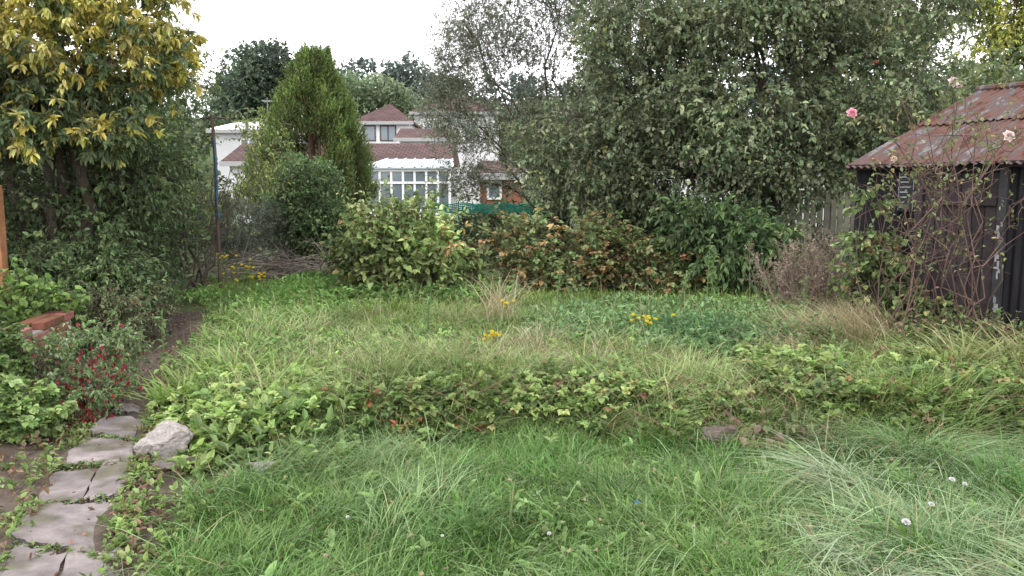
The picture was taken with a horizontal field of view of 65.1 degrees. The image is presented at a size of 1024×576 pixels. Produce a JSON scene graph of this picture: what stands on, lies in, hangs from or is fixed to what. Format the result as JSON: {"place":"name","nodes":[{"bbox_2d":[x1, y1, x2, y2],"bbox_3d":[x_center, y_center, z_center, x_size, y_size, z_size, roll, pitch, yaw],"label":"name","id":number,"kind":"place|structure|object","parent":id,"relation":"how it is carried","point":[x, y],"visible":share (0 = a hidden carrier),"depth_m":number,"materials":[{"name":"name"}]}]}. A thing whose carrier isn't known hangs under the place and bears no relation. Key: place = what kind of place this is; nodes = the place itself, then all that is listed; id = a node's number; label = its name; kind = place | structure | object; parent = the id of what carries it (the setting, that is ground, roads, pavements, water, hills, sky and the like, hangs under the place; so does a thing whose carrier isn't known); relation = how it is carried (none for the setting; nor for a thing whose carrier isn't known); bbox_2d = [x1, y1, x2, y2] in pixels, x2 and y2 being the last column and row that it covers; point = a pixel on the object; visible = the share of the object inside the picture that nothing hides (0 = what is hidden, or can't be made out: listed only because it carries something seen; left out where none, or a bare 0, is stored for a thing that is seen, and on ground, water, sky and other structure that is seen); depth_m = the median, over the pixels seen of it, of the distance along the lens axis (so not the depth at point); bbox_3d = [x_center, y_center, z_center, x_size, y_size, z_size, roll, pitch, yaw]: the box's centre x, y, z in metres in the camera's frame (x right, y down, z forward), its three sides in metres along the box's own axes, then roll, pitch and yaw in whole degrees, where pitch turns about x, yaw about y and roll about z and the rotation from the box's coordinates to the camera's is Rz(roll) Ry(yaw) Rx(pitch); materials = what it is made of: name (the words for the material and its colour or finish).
{"place":"outdoors","nodes":[
{"label":"outdoors","id":0,"kind":"place"},
{"bbox_2d":[0,399,144,575],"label":"garden path","id":1,"kind":"structure","parent":0,"point":[58,522],"depth_m":3.99,"materials":[{"name":"stone"}]},
{"bbox_2d":[215,122,293,128],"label":"roof","id":2,"kind":"structure","parent":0,"point":[231,126],"depth_m":44.91,"materials":[{"name":"white"}]},
{"bbox_2d":[206,129,272,132],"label":"gutter fascia","id":3,"kind":"structure","parent":2,"relation":"attached to","point":[222,131],"depth_m":43.97,"materials":[{"name":"white plastic"}]},
{"bbox_2d":[261,97,271,113],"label":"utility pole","id":4,"kind":"object","parent":2,"relation":"attached to","point":[267,100],"visible":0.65,"depth_m":46.52,"materials":[{"name":"grey wood"}]},
{"bbox_2d":[427,120,476,134],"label":"window glass panes","id":5,"kind":"object","parent":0,"point":[463,124],"visible":0.11,"depth_m":54.04,"materials":[{"name":"grey glass"}]},
{"bbox_2d":[0,118,1023,575],"bbox_3d":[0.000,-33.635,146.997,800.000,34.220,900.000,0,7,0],"label":"ground","id":6,"kind":"structure","parent":0,"point":[12,450],"depth_m":5.11,"materials":[{"name":"soil"}]},
{"bbox_2d":[0,185,11,322],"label":"wooden fence panel","id":7,"kind":"object","parent":6,"relation":"on","point":[4,264],"visible":0.37,"depth_m":7.43,"materials":[{"name":"brown wood"}]},
{"bbox_2d":[0,311,75,392],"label":"brick garden wall","id":8,"kind":"structure","parent":6,"relation":"on","point":[40,326],"depth_m":6.70,"materials":[{"name":"red brick"}]},
{"bbox_2d":[0,314,78,443],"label":"geranium bush","id":9,"kind":"object","parent":6,"relation":"on","point":[35,401],"visible":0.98,"depth_m":5.16,"materials":[{"name":"green plant"}]},
{"bbox_2d":[0,257,99,337],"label":"currant bush","id":10,"kind":"object","parent":6,"relation":"on","point":[44,303],"visible":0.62,"depth_m":7.05,"materials":[{"name":"green plant"}]},
{"bbox_2d":[0,341,136,548],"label":"border weeds","id":11,"kind":"object","parent":6,"relation":"on","point":[12,468],"visible":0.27,"depth_m":4.59,"materials":[{"name":"green plant"}]},
{"bbox_2d":[12,306,156,422],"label":"fuchsia bush","id":12,"kind":"object","parent":6,"relation":"on","point":[124,336],"visible":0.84,"depth_m":5.83,"materials":[{"name":"green plant"}]},
{"bbox_2d":[65,345,129,426],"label":"fuchsia flowers","id":13,"kind":"object","parent":12,"relation":"attached to","point":[86,397],"visible":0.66,"depth_m":5.63,"materials":[{"name":"red plant"}]},
{"bbox_2d":[0,122,197,349],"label":"privet shrub","id":14,"kind":"object","parent":6,"relation":"on","point":[102,256],"visible":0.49,"depth_m":8.20,"materials":[{"name":"green plant"}]},
{"bbox_2d":[0,0,208,294],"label":"golden laurel tree","id":15,"kind":"object","parent":6,"relation":"on","point":[48,92],"visible":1,"depth_m":7.67,"materials":[{"name":"yellow plant"}]},
{"bbox_2d":[0,68,213,346],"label":"ivy hedge","id":16,"kind":"object","parent":6,"relation":"on","point":[32,197],"visible":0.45,"depth_m":8.68,"materials":[{"name":"green plant"}]},
{"bbox_2d":[62,260,182,361],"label":"cotoneaster bush","id":17,"kind":"object","parent":6,"relation":"on","point":[141,321],"visible":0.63,"depth_m":7.75,"materials":[{"name":"green plant"}]},
{"bbox_2d":[133,420,193,461],"bbox_3d":[-2.084,0.927,4.806,0.346,0.268,0.185,-2,7,-17],"label":"rock","id":18,"kind":"object","parent":6,"relation":"on","point":[164,438],"visible":0.88,"depth_m":4.76,"materials":[{"name":"stone"}]},
{"bbox_2d":[151,455,194,471],"bbox_3d":[-1.941,1.024,4.642,0.273,0.119,0.146,-2,7,-18],"label":"rock","id":19,"kind":"object","parent":6,"relation":"on","point":[161,464],"visible":0.3,"depth_m":4.60,"materials":[{"name":"stone"}]},
{"bbox_2d":[73,11,302,290],"bbox_3d":[-4.307,-1.829,11.185,3.177,3.816,1.880,-6,9,-38],"label":"elder sapling","id":20,"kind":"object","parent":6,"relation":"on","point":[266,165],"visible":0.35,"depth_m":11.54,"materials":[{"name":"green plant"}]},
{"bbox_2d":[200,115,225,287],"bbox_3d":[-4.030,-1.091,10.933,0.343,2.501,0.091,0,7,0],"label":"washing line post","id":21,"kind":"object","parent":6,"relation":"on","point":[216,187],"visible":0.94,"depth_m":10.89,"materials":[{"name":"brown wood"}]},
{"bbox_2d":[79,359,378,575],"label":"strawberry border","id":22,"kind":"object","parent":6,"relation":"on","point":[232,420],"visible":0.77,"depth_m":4.80,"materials":[{"name":"green plant"}]},
{"bbox_2d":[168,180,306,268],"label":"rosemary bush","id":23,"kind":"object","parent":6,"relation":"on","point":[268,221],"visible":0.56,"depth_m":12.79,"materials":[{"name":"green plant"}]},
{"bbox_2d":[108,339,369,411],"bbox_3d":[-2.031,0.627,6.161,1.767,0.478,1.273,0,7,0],"label":"iris clump","id":24,"kind":"object","parent":6,"relation":"on","point":[159,393],"visible":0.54,"depth_m":6.03,"materials":[{"name":"green plant"}]},
{"bbox_2d":[205,37,302,125],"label":"oak tree","id":25,"kind":"object","parent":6,"relation":"on","point":[254,66],"visible":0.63,"depth_m":66.89,"materials":[{"name":"green plant"}]},
{"bbox_2d":[172,219,346,284],"bbox_3d":[-3.538,-0.322,12.348,3.397,1.666,2.032,0,7,0],"label":"brushwood pile","id":26,"kind":"object","parent":6,"relation":"on","point":[304,265],"visible":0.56,"depth_m":12.18,"materials":[{"name":"brown plant"}]},
{"bbox_2d":[215,133,303,201],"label":"walls","id":27,"kind":"structure","parent":6,"relation":"on","point":[225,148],"depth_m":44.38,"materials":[{"name":"white paint"}]},
{"bbox_2d":[245,461,277,476],"bbox_3d":[-1.384,1.025,4.468,0.195,0.140,0.143,5,9,37],"label":"rock","id":28,"kind":"object","parent":6,"relation":"on","point":[255,463],"visible":0.29,"depth_m":4.41,"materials":[{"name":"stone"}]},
{"bbox_2d":[257,148,353,274],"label":"lilac shrub","id":29,"kind":"object","parent":6,"relation":"on","point":[312,210],"visible":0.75,"depth_m":12.93,"materials":[{"name":"green plant"}]},
{"bbox_2d":[230,42,385,247],"bbox_3d":[-3.950,-2.584,15.904,2.464,4.468,2.983,2,7,14],"label":"conifer tree","id":30,"kind":"object","parent":6,"relation":"on","point":[314,87],"visible":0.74,"depth_m":15.20,"materials":[{"name":"green plant"}]},
{"bbox_2d":[219,143,459,223],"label":"roof","id":31,"kind":"structure","parent":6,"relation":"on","point":[236,157],"depth_m":33.56,"materials":[{"name":"tile"}]},
{"bbox_2d":[167,266,519,305],"bbox_3d":[-2.116,-0.073,11.133,4.478,0.396,3.057,0,7,0],"label":"nettle patch","id":32,"kind":"object","parent":6,"relation":"on","point":[351,291],"visible":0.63,"depth_m":10.20,"materials":[{"name":"green plant"}]},
{"bbox_2d":[357,125,415,142],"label":"walls","id":33,"kind":"structure","parent":6,"relation":"on","point":[398,127],"depth_m":49.22,"materials":[{"name":"white paint"}]},
{"bbox_2d":[363,125,395,140],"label":"window frames","id":34,"kind":"structure","parent":33,"relation":"attached to","point":[387,126],"depth_m":49.13,"materials":[{"name":"grey plastic"}]},
{"bbox_2d":[365,127,394,139],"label":"window glass panes","id":35,"kind":"object","parent":34,"relation":"in","point":[370,131],"visible":0.7,"depth_m":49.18,"materials":[{"name":"grey glass"}]},
{"bbox_2d":[356,103,420,127],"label":"roof","id":36,"kind":"structure","parent":33,"relation":"on","point":[389,112],"depth_m":49.76,"materials":[{"name":"tile"}]},
{"bbox_2d":[358,121,413,124],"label":"gutter fascia","id":37,"kind":"structure","parent":36,"relation":"attached to","point":[388,122],"depth_m":48.83,"materials":[{"name":"white plastic"}]},
{"bbox_2d":[308,174,505,298],"bbox_3d":[-1.404,-0.467,10.786,2.672,2.146,1.865,0,7,0],"label":"hazel shrub","id":38,"kind":"object","parent":6,"relation":"on","point":[383,247],"visible":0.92,"depth_m":10.50,"materials":[{"name":"green plant"}]},
{"bbox_2d":[369,158,457,223],"bbox_3d":[-3.700,-3.639,30.584,3.260,2.770,3.807,0,7,0],"label":"conservatory","id":39,"kind":"object","parent":6,"relation":"on","point":[401,172],"visible":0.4,"depth_m":28.81,"materials":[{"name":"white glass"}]},
{"bbox_2d":[158,68,675,161],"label":"distant tree line","id":40,"kind":"object","parent":6,"relation":"on","point":[367,90],"visible":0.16,"depth_m":79.24,"materials":[{"name":"green plant"}]},
{"bbox_2d":[4,160,855,268],"bbox_3d":[0.245,-2.239,16.414,26.090,4.262,4.038,0,7,-3],"label":"backdrop hedge","id":41,"kind":"object","parent":6,"relation":"on","point":[434,199],"visible":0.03,"depth_m":17.16,"materials":[{"name":"green plant"}]},
{"bbox_2d":[414,115,498,209],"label":"walls","id":42,"kind":"structure","parent":6,"relation":"on","point":[488,157],"depth_m":54.32,"materials":[{"name":"white paint"}]},
{"bbox_2d":[412,98,496,115],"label":"roof","id":43,"kind":"structure","parent":42,"relation":"on","point":[475,107],"depth_m":54.92,"materials":[{"name":"tile"}]},
{"bbox_2d":[409,111,500,114],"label":"gutter fascia","id":44,"kind":"structure","parent":43,"relation":"attached to","point":[416,113],"depth_m":53.66,"materials":[{"name":"white plastic"}]},
{"bbox_2d":[432,201,531,269],"bbox_3d":[-0.526,-0.863,13.999,1.756,1.300,0.038,0,7,0],"label":"green garden netting","id":45,"kind":"object","parent":6,"relation":"on","point":[479,208],"visible":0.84,"depth_m":13.93,"materials":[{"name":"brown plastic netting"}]},
{"bbox_2d":[0,303,992,575],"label":"leaf litter","id":46,"kind":"object","parent":6,"relation":"on","point":[194,481],"visible":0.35,"depth_m":4.28,"materials":[{"name":"brown plant"}]},
{"bbox_2d":[472,161,528,232],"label":"brick outbuilding","id":47,"kind":"structure","parent":6,"relation":"on","point":[514,197],"depth_m":23.82,"materials":[{"name":"brick"}]},
{"bbox_2d":[487,180,501,199],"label":"window frames","id":48,"kind":"structure","parent":47,"relation":"in","point":[498,198],"depth_m":23.78,"materials":[{"name":"white plastic"}]},
{"bbox_2d":[206,49,811,123],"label":"distant woodland","id":49,"kind":"object","parent":6,"relation":"on","point":[399,73],"visible":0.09,"depth_m":108.64,"materials":[{"name":"green plant"}]},
{"bbox_2d":[0,275,1023,575],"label":"lawn weeds","id":50,"kind":"object","parent":6,"relation":"on","point":[574,311],"visible":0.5,"depth_m":6.83,"materials":[{"name":"green plant"}]},
{"bbox_2d":[401,0,666,244],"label":"willow tree","id":51,"kind":"object","parent":6,"relation":"on","point":[475,39],"visible":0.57,"depth_m":14.53,"materials":[{"name":"green plant"}]},
{"bbox_2d":[133,269,1022,454],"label":"dry grass","id":52,"kind":"structure","parent":6,"relation":"on","point":[869,320],"depth_m":7.24,"materials":[{"name":"beige plant"}]},
{"bbox_2d":[438,203,728,293],"bbox_3d":[0.882,-0.354,11.429,4.266,1.715,1.804,0,7,0],"label":"bramble thicket","id":53,"kind":"object","parent":6,"relation":"on","point":[537,260],"visible":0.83,"depth_m":11.14,"materials":[{"name":"green plant"}]},
{"bbox_2d":[419,188,761,268],"bbox_3d":[1.020,-1.002,14.696,7.354,1.968,1.728,0,7,0],"label":"evergreen hedge","id":54,"kind":"object","parent":6,"relation":"on","point":[565,219],"visible":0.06,"depth_m":14.51,"materials":[{"name":"green plant"}]},
{"bbox_2d":[346,477,967,553],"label":"daisy flowers","id":55,"kind":"object","parent":6,"relation":"on","point":[907,521],"visible":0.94,"depth_m":3.60,"materials":[{"name":"white plant"}]},
{"bbox_2d":[311,340,1023,455],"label":"bramble border","id":56,"kind":"object","parent":6,"relation":"on","point":[785,352],"visible":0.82,"depth_m":5.31,"materials":[{"name":"green plant"}]},
{"bbox_2d":[568,172,840,278],"bbox_3d":[2.810,-0.821,12.248,4.290,2.071,1.642,2,7,17],"label":"holly shrub","id":57,"kind":"object","parent":6,"relation":"on","point":[653,226],"visible":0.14,"depth_m":12.20,"materials":[{"name":"green plant"}]},
{"bbox_2d":[628,309,803,352],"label":"cow parsley plant","id":58,"kind":"object","parent":6,"relation":"on","point":[687,326],"visible":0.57,"depth_m":7.22,"materials":[{"name":"green plant"}]},
{"bbox_2d":[702,425,740,447],"bbox_3d":[1.297,0.939,5.069,0.342,0.160,0.164,-6,9,-41],"label":"rock","id":59,"kind":"object","parent":6,"relation":"on","point":[707,434],"visible":0.52,"depth_m":4.99,"materials":[{"name":"stone"}]},
{"bbox_2d":[648,183,824,296],"bbox_3d":[3.100,-0.530,11.307,2.462,1.888,1.783,4,8,28],"label":"laurel shrub","id":60,"kind":"object","parent":6,"relation":"on","point":[732,236],"visible":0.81,"depth_m":10.96,"materials":[{"name":"green plant"}]},
{"bbox_2d":[655,169,824,224],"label":"walls","id":61,"kind":"structure","parent":6,"relation":"on","point":[729,193],"depth_m":30.79,"materials":[{"name":"white paint"}]},
{"bbox_2d":[499,0,995,237],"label":"apple tree","id":62,"kind":"object","parent":6,"relation":"on","point":[808,136],"visible":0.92,"depth_m":11.66,"materials":[{"name":"green plant"}]},
{"bbox_2d":[738,225,865,319],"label":"dry seedhead bush","id":63,"kind":"object","parent":6,"relation":"on","point":[818,280],"visible":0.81,"depth_m":8.86,"materials":[{"name":"brown plant"}]},
{"bbox_2d":[750,189,855,265],"bbox_3d":[6.525,-1.043,14.975,4.250,1.620,0.180,0,7,0],"label":"picket fence","id":64,"kind":"object","parent":6,"relation":"on","point":[828,221],"visible":0.01,"depth_m":14.86,"materials":[{"name":"grey wood"}]},
{"bbox_2d":[782,0,1023,145],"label":"sycamore tree","id":65,"kind":"object","parent":6,"relation":"on","point":[1015,71],"visible":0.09,"depth_m":18.12,"materials":[{"name":"green plant"}]},
{"bbox_2d":[794,65,1023,354],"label":"climbing rose","id":66,"kind":"object","parent":6,"relation":"on","point":[919,247],"visible":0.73,"depth_m":7.13,"materials":[{"name":"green plant"}]},
{"bbox_2d":[846,77,1015,161],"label":"rose flowers","id":67,"kind":"object","parent":66,"relation":"attached to","point":[1008,135],"visible":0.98,"depth_m":7.00,"materials":[{"name":"pink plant"}]},
{"bbox_2d":[826,173,1011,343],"bbox_3d":[3.792,-0.158,7.601,0.892,1.866,1.663,-6,9,-42],"label":"climbing vine","id":68,"kind":"object","parent":6,"relation":"on","point":[866,262],"visible":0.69,"depth_m":7.80,"materials":[{"name":"green plant"}]},
{"bbox_2d":[844,81,1023,341],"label":"corrugated iron shed","id":69,"kind":"structure","parent":6,"relation":"on","point":[1008,296],"depth_m":7.81,"materials":[{"name":"brown metal"}]},
{"bbox_2d":[920,172,999,326],"bbox_3d":[4.268,-0.281,7.704,0.055,1.640,0.683,-5,8,-34],"label":"plank door","id":70,"kind":"structure","parent":69,"relation":"in","point":[988,207],"depth_m":7.62,"materials":[{"name":"brown wood"}]},
{"bbox_2d":[855,313,1023,378],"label":"daylily clump","id":71,"kind":"object","parent":6,"relation":"on","point":[983,353],"visible":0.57,"depth_m":6.14,"materials":[{"name":"green plant"}]},
{"bbox_2d":[927,0,1023,96],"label":"yellow ash tree","id":72,"kind":"object","parent":6,"relation":"on","point":[997,34],"visible":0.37,"depth_m":21.11,"materials":[{"name":"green plant"}]},
{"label":"walls","id":73,"kind":"object","parent":6,"relation":"on","visible":0},
{"bbox_2d":[394,128,458,142],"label":"roof","id":74,"kind":"structure","parent":73,"relation":"on","point":[407,133],"depth_m":43.60,"materials":[{"name":"tile"}]},
{"bbox_2d":[393,138,455,141],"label":"gutter fascia","id":75,"kind":"structure","parent":74,"relation":"attached to","point":[410,140],"depth_m":42.55,"materials":[{"name":"white plastic"}]},
{"bbox_2d":[5,0,1023,117],"label":"sky","id":76,"kind":"structure","parent":0,"point":[377,30],"materials":[{"name":"white"}]},
{"bbox_2d":[26,269,1023,575],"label":"grass","id":77,"kind":"structure","parent":0,"point":[856,497],"depth_m":4.19,"materials":[{"name":"green plant"}]}
]}

